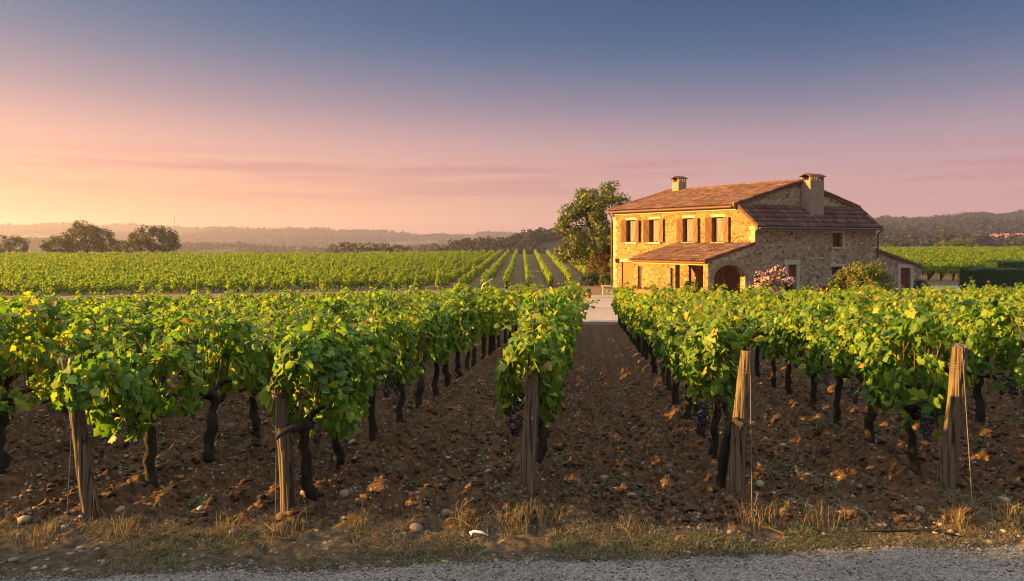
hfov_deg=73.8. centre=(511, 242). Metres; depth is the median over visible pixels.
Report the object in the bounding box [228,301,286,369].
grapevine
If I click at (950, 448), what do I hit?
end post
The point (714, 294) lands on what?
grapevine
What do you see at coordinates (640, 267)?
window
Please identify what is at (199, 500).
weeds
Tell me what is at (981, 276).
hedge
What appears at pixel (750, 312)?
grapevine
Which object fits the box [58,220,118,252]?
tree
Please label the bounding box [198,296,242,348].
grapevine
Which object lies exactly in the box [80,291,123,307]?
grapevine
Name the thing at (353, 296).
grapevine
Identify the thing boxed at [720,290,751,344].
grapevine
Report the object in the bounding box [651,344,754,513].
end post
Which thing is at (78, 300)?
grapevine
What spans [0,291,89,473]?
grapevine
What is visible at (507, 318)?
grapevine
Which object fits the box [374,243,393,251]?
tree
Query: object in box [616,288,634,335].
grapevine
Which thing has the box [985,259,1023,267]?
hedge
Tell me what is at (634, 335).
grapevine
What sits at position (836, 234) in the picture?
window
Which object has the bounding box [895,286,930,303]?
grapevine
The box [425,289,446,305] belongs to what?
grapevine
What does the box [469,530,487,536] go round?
white scrap
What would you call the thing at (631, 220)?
window
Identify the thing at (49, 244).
tree
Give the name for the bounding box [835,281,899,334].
grapevine
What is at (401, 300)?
grapevine
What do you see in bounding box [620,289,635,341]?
grapevine
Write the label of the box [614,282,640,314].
grapevine
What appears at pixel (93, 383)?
grapevine
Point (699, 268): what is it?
door
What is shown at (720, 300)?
grapevine
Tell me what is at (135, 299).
grapevine
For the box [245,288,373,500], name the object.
grapevine
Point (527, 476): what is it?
end post
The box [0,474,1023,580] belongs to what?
dry grass
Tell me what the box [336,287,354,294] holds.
grapevine
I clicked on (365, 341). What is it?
grapevine
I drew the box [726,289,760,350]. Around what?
grapevine
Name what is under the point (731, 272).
door
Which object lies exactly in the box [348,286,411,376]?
grapevine
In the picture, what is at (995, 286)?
grapevine
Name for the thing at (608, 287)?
stone block
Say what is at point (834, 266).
window
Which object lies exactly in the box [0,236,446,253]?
forest
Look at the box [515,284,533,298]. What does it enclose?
grapevine
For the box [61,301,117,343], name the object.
grapevine
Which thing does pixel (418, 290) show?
grapevine
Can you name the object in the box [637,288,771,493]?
grapevine
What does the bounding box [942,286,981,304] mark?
grapevine
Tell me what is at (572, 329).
grapevine
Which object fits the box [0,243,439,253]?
hills
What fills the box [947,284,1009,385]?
grapevine
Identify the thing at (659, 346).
grapevine
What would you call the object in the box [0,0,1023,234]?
sky
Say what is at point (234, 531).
field stone
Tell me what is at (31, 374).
grapevine
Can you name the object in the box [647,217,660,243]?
window
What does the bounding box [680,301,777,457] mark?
grapevine
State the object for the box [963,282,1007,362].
grapevine
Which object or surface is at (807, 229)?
farmhouse
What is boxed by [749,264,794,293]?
flowering bush
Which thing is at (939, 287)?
driveway
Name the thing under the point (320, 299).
grapevine
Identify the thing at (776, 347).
grapevine
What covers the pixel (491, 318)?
grapevine
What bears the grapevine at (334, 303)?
on the ground at (612, 352)
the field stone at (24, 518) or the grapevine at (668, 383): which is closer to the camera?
the field stone at (24, 518)
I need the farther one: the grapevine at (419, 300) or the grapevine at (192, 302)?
the grapevine at (192, 302)
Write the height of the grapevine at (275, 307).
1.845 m
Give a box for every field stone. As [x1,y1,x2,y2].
[17,515,30,523]
[115,506,124,513]
[228,528,236,534]
[338,489,349,497]
[409,523,422,532]
[441,509,450,516]
[599,475,608,479]
[755,480,764,487]
[914,506,925,511]
[998,496,1010,502]
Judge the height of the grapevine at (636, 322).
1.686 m
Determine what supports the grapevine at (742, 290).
on the ground at (612, 352)
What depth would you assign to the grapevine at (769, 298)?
19.36 m
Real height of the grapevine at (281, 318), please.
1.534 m
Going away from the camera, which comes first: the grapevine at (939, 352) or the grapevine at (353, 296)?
the grapevine at (939, 352)
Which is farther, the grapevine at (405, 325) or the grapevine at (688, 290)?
the grapevine at (688, 290)
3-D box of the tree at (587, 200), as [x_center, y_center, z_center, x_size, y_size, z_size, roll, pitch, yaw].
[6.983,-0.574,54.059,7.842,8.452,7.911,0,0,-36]
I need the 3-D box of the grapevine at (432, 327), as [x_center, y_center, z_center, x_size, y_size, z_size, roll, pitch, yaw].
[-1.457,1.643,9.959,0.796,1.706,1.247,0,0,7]
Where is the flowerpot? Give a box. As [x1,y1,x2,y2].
[585,288,591,297]
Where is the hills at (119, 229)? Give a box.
[7,225,511,248]
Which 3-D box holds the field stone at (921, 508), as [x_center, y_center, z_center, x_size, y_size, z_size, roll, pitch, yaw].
[3.504,2.299,5.861,0.101,0.055,0.084,-6,19,-34]
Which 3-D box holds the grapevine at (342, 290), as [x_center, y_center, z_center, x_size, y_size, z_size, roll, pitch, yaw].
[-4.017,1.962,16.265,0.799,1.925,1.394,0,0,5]
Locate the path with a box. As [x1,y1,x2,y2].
[582,308,617,321]
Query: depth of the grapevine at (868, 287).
17.04 m
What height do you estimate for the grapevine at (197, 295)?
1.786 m
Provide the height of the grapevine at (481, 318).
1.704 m
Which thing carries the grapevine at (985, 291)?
on the ground at (612, 352)
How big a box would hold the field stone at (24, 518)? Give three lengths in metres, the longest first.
0.109 x 0.091 x 0.065 m
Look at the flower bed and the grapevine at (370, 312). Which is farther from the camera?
the flower bed
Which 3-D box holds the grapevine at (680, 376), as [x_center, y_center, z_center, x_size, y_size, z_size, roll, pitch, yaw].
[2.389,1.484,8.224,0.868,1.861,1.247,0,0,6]
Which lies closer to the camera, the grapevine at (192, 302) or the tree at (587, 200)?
the grapevine at (192, 302)
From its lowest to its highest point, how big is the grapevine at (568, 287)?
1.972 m
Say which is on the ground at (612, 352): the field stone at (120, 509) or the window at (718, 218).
the field stone at (120, 509)
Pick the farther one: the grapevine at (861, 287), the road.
the grapevine at (861, 287)
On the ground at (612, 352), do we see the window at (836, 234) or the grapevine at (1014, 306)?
the grapevine at (1014, 306)
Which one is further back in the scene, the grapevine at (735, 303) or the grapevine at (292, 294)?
the grapevine at (292, 294)
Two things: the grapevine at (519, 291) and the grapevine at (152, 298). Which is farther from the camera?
the grapevine at (519, 291)
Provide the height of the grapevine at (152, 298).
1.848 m
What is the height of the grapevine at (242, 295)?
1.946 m
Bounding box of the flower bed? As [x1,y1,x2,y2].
[816,286,830,292]
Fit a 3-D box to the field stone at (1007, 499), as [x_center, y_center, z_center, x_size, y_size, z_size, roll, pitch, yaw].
[4.541,2.382,6.301,0.107,0.072,0.114,0,0,-43]
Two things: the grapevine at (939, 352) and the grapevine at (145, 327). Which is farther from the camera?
the grapevine at (939, 352)
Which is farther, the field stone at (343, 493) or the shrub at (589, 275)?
the shrub at (589, 275)
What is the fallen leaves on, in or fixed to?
on the ground at (612, 352)
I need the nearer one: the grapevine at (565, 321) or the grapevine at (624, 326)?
the grapevine at (565, 321)
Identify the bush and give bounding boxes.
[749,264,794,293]
[828,259,893,291]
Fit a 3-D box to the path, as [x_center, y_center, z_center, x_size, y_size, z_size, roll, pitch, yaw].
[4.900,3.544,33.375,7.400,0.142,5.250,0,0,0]
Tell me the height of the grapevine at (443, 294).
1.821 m
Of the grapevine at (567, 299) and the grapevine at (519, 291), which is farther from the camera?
the grapevine at (519, 291)
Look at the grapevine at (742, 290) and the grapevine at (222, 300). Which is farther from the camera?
the grapevine at (222, 300)
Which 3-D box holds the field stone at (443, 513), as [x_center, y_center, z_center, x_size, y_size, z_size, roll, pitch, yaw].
[-0.609,2.444,6.159,0.123,0.068,0.102,-6,-4,-4]
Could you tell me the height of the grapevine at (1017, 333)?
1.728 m
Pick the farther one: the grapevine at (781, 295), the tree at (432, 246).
the tree at (432, 246)
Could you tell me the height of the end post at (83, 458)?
2.023 m
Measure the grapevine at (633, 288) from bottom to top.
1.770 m
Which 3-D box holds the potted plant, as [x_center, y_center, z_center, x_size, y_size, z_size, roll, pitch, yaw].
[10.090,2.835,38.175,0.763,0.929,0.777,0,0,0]
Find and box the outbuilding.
[876,248,924,292]
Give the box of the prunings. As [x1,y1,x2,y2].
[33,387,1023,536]
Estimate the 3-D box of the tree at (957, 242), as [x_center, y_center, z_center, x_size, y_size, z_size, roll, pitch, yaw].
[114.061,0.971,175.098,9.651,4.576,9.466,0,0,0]
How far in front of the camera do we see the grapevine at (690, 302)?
20.33 m
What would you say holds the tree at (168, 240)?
on the ground at (612, 352)
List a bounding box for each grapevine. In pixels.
[0,245,1023,299]
[0,246,1023,310]
[0,246,1023,327]
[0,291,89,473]
[0,294,8,303]
[0,301,69,425]
[1,295,82,389]
[4,286,42,301]
[9,318,131,414]
[26,310,115,411]
[48,317,211,487]
[61,294,92,304]
[61,298,153,348]
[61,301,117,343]
[69,292,182,421]
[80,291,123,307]
[94,294,163,319]
[103,291,123,303]
[115,290,144,302]
[128,285,261,463]
[130,301,225,411]
[136,295,165,313]
[138,289,169,308]
[157,292,187,311]
[169,300,204,315]
[175,293,210,311]
[181,288,232,307]
[186,290,217,300]
[187,301,257,401]
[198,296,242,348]
[215,289,236,304]
[215,294,245,309]
[215,307,307,438]
[223,287,254,306]
[226,301,257,322]
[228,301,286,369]
[239,295,261,321]
[241,298,261,312]
[242,288,292,321]
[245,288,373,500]
[248,291,272,308]
[252,307,300,353]
[258,291,282,318]
[259,294,343,414]
[262,289,286,298]
[266,290,301,318]
[274,297,347,405]
[276,297,317,327]
[276,308,383,470]
[279,288,296,297]
[290,286,316,306]
[300,288,336,303]
[306,292,328,313]
[324,287,381,394]
[324,299,408,442]
[326,288,344,299]
[336,285,363,317]
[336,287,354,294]
[347,290,362,303]
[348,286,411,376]
[351,298,391,371]
[365,289,441,422]
[373,284,415,365]
[385,295,444,408]
[400,291,434,311]
[407,283,433,309]
[408,292,454,396]
[416,286,434,301]
[421,292,440,349]
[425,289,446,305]
[427,283,489,379]
[427,290,480,386]
[433,286,448,297]
[442,285,491,369]
[463,294,499,366]
[474,285,504,351]
[477,292,508,359]
[478,281,506,355]
[494,281,599,437]
[494,286,511,348]
[494,289,584,463]
[497,288,518,343]
[503,283,525,340]
[506,285,597,423]
[509,283,530,331]
[509,290,522,336]
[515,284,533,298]
[538,286,591,321]
[549,289,580,333]
[556,295,586,402]
[557,279,594,362]
[558,290,593,386]
[564,281,581,327]
[566,280,592,315]
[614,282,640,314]
[614,283,626,331]
[614,288,641,352]
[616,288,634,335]
[618,286,637,333]
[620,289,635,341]
[621,290,646,338]
[621,291,635,344]
[625,295,640,347]
[629,292,660,356]
[631,287,689,390]
[632,289,659,359]
[636,283,665,373]
[637,278,672,381]
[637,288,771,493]
[638,282,677,364]
[652,290,706,404]
[656,292,710,419]
[670,287,687,305]
[677,287,750,437]
[678,284,695,305]
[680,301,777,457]
[681,282,694,307]
[688,293,703,309]
[690,284,717,309]
[705,283,736,321]
[712,296,751,317]
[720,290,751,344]
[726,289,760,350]
[735,284,751,303]
[739,289,776,377]
[742,289,757,300]
[748,292,792,387]
[749,285,774,309]
[757,284,773,307]
[762,294,819,394]
[766,287,792,308]
[773,292,848,411]
[777,291,820,314]
[783,303,871,426]
[787,285,807,307]
[789,285,818,355]
[800,293,863,346]
[808,297,831,365]
[815,278,841,306]
[823,288,870,378]
[826,282,920,443]
[834,286,860,300]
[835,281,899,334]
[837,303,971,477]
[847,281,869,294]
[847,284,876,303]
[875,285,935,357]
[878,288,899,300]
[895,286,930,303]
[911,290,944,331]
[914,303,1004,409]
[917,284,936,296]
[922,284,970,374]
[925,293,950,356]
[934,277,1023,425]
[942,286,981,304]
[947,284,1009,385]
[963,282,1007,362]
[969,290,1023,395]
[977,281,1023,347]
[977,283,1004,294]
[986,304,1023,422]
[993,285,1017,354]
[1008,283,1023,293]
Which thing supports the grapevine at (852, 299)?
on the ground at (612, 352)
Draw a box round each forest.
[0,221,521,248]
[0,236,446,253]
[436,226,607,253]
[873,209,1023,247]
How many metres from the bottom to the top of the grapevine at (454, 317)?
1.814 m
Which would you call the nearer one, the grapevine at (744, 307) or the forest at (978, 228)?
the grapevine at (744, 307)
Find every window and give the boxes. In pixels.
[625,217,636,243]
[639,266,641,287]
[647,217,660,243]
[672,268,673,289]
[681,215,694,242]
[710,214,724,242]
[830,264,843,276]
[831,231,844,248]
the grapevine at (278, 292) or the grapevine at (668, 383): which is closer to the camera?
the grapevine at (668, 383)
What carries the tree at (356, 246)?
on the ground at (612, 352)
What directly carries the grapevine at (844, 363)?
on the ground at (612, 352)
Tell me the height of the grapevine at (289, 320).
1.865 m
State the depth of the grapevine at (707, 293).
19.31 m
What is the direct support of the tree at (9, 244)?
on the ground at (612, 352)
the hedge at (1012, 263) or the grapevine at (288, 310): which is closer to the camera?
the grapevine at (288, 310)
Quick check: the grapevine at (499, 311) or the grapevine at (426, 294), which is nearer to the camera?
the grapevine at (499, 311)
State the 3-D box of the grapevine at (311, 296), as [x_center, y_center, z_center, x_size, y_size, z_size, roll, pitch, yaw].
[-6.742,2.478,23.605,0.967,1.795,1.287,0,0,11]
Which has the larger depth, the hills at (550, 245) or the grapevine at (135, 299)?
the hills at (550, 245)
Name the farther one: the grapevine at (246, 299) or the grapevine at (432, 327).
the grapevine at (246, 299)
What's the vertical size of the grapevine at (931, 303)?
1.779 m
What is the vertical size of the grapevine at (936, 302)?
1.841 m
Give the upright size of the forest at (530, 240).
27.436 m
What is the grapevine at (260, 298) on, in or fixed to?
on the ground at (612, 352)
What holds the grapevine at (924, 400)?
on the ground at (612, 352)
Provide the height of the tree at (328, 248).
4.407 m
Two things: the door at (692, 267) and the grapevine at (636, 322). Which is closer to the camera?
the grapevine at (636, 322)
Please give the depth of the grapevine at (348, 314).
11.38 m
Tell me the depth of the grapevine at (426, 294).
24.47 m
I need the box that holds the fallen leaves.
[19,379,1023,537]
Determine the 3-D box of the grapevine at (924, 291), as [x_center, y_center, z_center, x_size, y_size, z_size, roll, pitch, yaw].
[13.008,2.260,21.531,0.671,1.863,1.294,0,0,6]
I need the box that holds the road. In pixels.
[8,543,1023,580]
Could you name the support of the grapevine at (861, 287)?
on the ground at (612, 352)
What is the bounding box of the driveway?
[917,286,959,291]
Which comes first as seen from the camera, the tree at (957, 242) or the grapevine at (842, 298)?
the grapevine at (842, 298)
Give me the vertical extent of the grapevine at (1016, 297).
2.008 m
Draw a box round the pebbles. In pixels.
[0,369,1023,572]
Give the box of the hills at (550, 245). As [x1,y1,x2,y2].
[536,238,601,253]
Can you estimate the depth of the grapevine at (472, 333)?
14.05 m
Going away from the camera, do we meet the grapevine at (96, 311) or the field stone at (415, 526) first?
the field stone at (415, 526)
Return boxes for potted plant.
[687,286,698,292]
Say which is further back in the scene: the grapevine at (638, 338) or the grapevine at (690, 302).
the grapevine at (690, 302)
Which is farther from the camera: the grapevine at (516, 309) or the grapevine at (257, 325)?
the grapevine at (516, 309)
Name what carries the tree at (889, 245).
on the ground at (612, 352)
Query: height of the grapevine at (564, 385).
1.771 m
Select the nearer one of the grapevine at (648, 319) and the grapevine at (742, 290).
the grapevine at (648, 319)
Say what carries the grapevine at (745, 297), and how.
on the ground at (612, 352)
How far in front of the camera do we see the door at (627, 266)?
47.06 m
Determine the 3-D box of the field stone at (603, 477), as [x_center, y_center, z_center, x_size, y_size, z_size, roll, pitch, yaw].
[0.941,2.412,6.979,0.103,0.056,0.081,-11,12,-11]
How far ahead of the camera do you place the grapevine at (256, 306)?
19.25 m
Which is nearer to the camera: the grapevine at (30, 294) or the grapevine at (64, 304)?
the grapevine at (64, 304)
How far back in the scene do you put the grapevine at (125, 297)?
22.07 m
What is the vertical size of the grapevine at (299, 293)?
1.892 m
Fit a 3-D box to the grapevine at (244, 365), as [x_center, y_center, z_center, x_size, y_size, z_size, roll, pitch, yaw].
[-3.395,1.460,7.410,0.915,1.961,1.247,0,0,9]
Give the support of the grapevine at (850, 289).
on the ground at (612, 352)
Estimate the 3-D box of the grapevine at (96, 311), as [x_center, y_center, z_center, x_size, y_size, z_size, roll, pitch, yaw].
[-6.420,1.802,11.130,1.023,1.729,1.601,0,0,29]
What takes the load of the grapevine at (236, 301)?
on the ground at (612, 352)
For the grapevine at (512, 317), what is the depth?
20.29 m
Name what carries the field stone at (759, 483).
on the ground at (612, 352)
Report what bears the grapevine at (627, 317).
on the ground at (612, 352)
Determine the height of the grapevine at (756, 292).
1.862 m
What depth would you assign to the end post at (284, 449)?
5.62 m
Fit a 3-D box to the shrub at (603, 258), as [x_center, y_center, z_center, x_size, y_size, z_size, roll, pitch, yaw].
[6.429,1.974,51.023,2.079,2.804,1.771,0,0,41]
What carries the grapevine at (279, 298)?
on the ground at (612, 352)
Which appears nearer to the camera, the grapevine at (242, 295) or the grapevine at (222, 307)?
the grapevine at (222, 307)
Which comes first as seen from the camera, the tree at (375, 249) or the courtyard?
the courtyard
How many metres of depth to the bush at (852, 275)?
37.38 m
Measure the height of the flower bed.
1.233 m
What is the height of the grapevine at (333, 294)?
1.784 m
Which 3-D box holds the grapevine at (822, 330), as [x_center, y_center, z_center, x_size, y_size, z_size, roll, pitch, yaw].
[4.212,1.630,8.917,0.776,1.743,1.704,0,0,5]
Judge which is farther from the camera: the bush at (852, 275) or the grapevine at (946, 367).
the bush at (852, 275)
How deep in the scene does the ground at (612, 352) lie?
7.15 m
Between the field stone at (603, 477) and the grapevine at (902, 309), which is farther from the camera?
the grapevine at (902, 309)
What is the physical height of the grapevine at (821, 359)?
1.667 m
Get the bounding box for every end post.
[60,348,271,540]
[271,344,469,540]
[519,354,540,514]
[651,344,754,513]
[746,332,972,505]
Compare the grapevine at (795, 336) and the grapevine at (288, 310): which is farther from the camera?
the grapevine at (288, 310)
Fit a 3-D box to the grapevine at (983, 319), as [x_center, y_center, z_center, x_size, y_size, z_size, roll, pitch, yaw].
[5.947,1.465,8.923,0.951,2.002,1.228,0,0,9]
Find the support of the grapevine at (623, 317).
on the ground at (612, 352)
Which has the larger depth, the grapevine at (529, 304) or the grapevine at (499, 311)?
the grapevine at (499, 311)
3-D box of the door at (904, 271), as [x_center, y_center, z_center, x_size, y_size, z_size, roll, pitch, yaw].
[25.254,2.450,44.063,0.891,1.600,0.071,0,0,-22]
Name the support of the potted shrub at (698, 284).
on the ground at (612, 352)
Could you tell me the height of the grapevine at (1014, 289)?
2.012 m
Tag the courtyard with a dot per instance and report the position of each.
(605, 301)
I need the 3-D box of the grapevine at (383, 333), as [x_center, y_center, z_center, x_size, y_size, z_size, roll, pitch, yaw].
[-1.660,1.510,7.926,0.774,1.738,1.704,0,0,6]
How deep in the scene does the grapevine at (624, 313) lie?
19.72 m
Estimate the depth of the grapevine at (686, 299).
21.57 m
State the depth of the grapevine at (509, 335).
21.38 m
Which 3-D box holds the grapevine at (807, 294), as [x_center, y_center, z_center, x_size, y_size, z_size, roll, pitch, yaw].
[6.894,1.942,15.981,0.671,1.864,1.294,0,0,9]
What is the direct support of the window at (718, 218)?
in the farmhouse
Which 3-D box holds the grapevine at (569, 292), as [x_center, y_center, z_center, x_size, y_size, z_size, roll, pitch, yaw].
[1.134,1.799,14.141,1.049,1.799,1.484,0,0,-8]
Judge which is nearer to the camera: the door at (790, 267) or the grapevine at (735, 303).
the grapevine at (735, 303)
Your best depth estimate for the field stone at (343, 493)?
6.27 m
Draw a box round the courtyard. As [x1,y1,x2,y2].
[584,295,613,307]
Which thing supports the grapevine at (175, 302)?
on the ground at (612, 352)
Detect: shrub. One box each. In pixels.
[579,270,599,285]
[583,250,610,284]
[598,272,612,284]
[684,279,701,290]
[913,279,930,289]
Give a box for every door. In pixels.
[623,262,631,287]
[690,265,695,285]
[696,265,702,288]
[726,267,739,292]
[788,265,793,289]
[901,268,907,289]
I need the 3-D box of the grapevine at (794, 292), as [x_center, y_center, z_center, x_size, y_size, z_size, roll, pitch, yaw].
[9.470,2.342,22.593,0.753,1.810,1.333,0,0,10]
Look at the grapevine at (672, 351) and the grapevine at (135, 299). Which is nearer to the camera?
the grapevine at (672, 351)
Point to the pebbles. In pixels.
(66, 569)
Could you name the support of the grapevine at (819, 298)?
on the ground at (612, 352)
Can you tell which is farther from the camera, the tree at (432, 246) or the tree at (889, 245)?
the tree at (432, 246)
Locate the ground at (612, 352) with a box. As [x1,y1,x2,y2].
[0,254,1023,580]
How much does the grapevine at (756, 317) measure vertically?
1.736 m
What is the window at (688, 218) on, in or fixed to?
in the farmhouse
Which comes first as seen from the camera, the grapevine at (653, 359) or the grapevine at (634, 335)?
the grapevine at (653, 359)
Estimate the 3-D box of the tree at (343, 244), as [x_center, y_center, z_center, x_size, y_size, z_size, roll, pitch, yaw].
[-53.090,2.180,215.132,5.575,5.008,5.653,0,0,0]
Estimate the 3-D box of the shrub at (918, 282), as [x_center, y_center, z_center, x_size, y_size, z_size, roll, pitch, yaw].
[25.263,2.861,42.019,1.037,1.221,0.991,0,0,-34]
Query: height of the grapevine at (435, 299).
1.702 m
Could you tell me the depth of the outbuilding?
43.71 m
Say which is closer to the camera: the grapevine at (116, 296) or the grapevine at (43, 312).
the grapevine at (43, 312)
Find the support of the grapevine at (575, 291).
on the ground at (612, 352)
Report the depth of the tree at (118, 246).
195.70 m
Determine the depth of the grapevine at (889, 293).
23.71 m
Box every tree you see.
[0,235,30,253]
[39,235,73,252]
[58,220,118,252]
[102,240,133,253]
[122,224,181,252]
[325,243,338,252]
[335,241,351,252]
[349,243,366,252]
[362,242,378,252]
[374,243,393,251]
[388,245,404,252]
[419,244,427,251]
[428,243,440,251]
[551,180,630,275]
[879,242,893,246]
[933,238,976,246]
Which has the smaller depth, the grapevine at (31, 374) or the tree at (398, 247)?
the grapevine at (31, 374)
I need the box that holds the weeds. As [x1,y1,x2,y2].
[0,368,1023,574]
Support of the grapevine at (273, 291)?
on the ground at (612, 352)
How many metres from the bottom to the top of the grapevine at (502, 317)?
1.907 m
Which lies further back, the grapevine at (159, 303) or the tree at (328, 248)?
the tree at (328, 248)
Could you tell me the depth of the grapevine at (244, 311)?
15.23 m
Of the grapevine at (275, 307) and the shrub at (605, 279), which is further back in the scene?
the shrub at (605, 279)
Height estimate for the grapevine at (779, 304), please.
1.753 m
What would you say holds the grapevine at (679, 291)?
on the ground at (612, 352)
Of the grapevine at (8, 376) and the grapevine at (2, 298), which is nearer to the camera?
the grapevine at (8, 376)
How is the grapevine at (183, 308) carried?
on the ground at (612, 352)
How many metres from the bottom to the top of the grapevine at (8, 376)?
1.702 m
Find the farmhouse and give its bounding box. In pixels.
[607,173,883,293]
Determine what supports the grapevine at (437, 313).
on the ground at (612, 352)
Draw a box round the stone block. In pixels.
[602,285,612,294]
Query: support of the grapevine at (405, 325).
on the ground at (612, 352)
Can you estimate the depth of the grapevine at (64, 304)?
12.03 m
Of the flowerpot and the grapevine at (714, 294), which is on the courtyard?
the flowerpot
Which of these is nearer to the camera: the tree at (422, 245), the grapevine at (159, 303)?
the grapevine at (159, 303)
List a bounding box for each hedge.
[957,266,1023,289]
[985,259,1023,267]
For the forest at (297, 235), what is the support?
on the hills at (119, 229)
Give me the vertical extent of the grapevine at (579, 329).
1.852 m
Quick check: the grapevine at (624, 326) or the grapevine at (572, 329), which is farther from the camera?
the grapevine at (624, 326)
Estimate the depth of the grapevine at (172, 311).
9.85 m
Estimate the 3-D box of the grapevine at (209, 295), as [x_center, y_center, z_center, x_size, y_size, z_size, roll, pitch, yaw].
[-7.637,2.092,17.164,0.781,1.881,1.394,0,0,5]
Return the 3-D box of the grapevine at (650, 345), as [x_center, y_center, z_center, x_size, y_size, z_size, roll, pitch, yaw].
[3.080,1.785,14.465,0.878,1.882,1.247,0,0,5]
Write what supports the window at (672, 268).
in the farmhouse
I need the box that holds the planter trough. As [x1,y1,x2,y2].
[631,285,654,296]
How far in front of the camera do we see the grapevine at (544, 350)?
6.22 m
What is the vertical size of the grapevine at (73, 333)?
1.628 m
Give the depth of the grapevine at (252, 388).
8.21 m

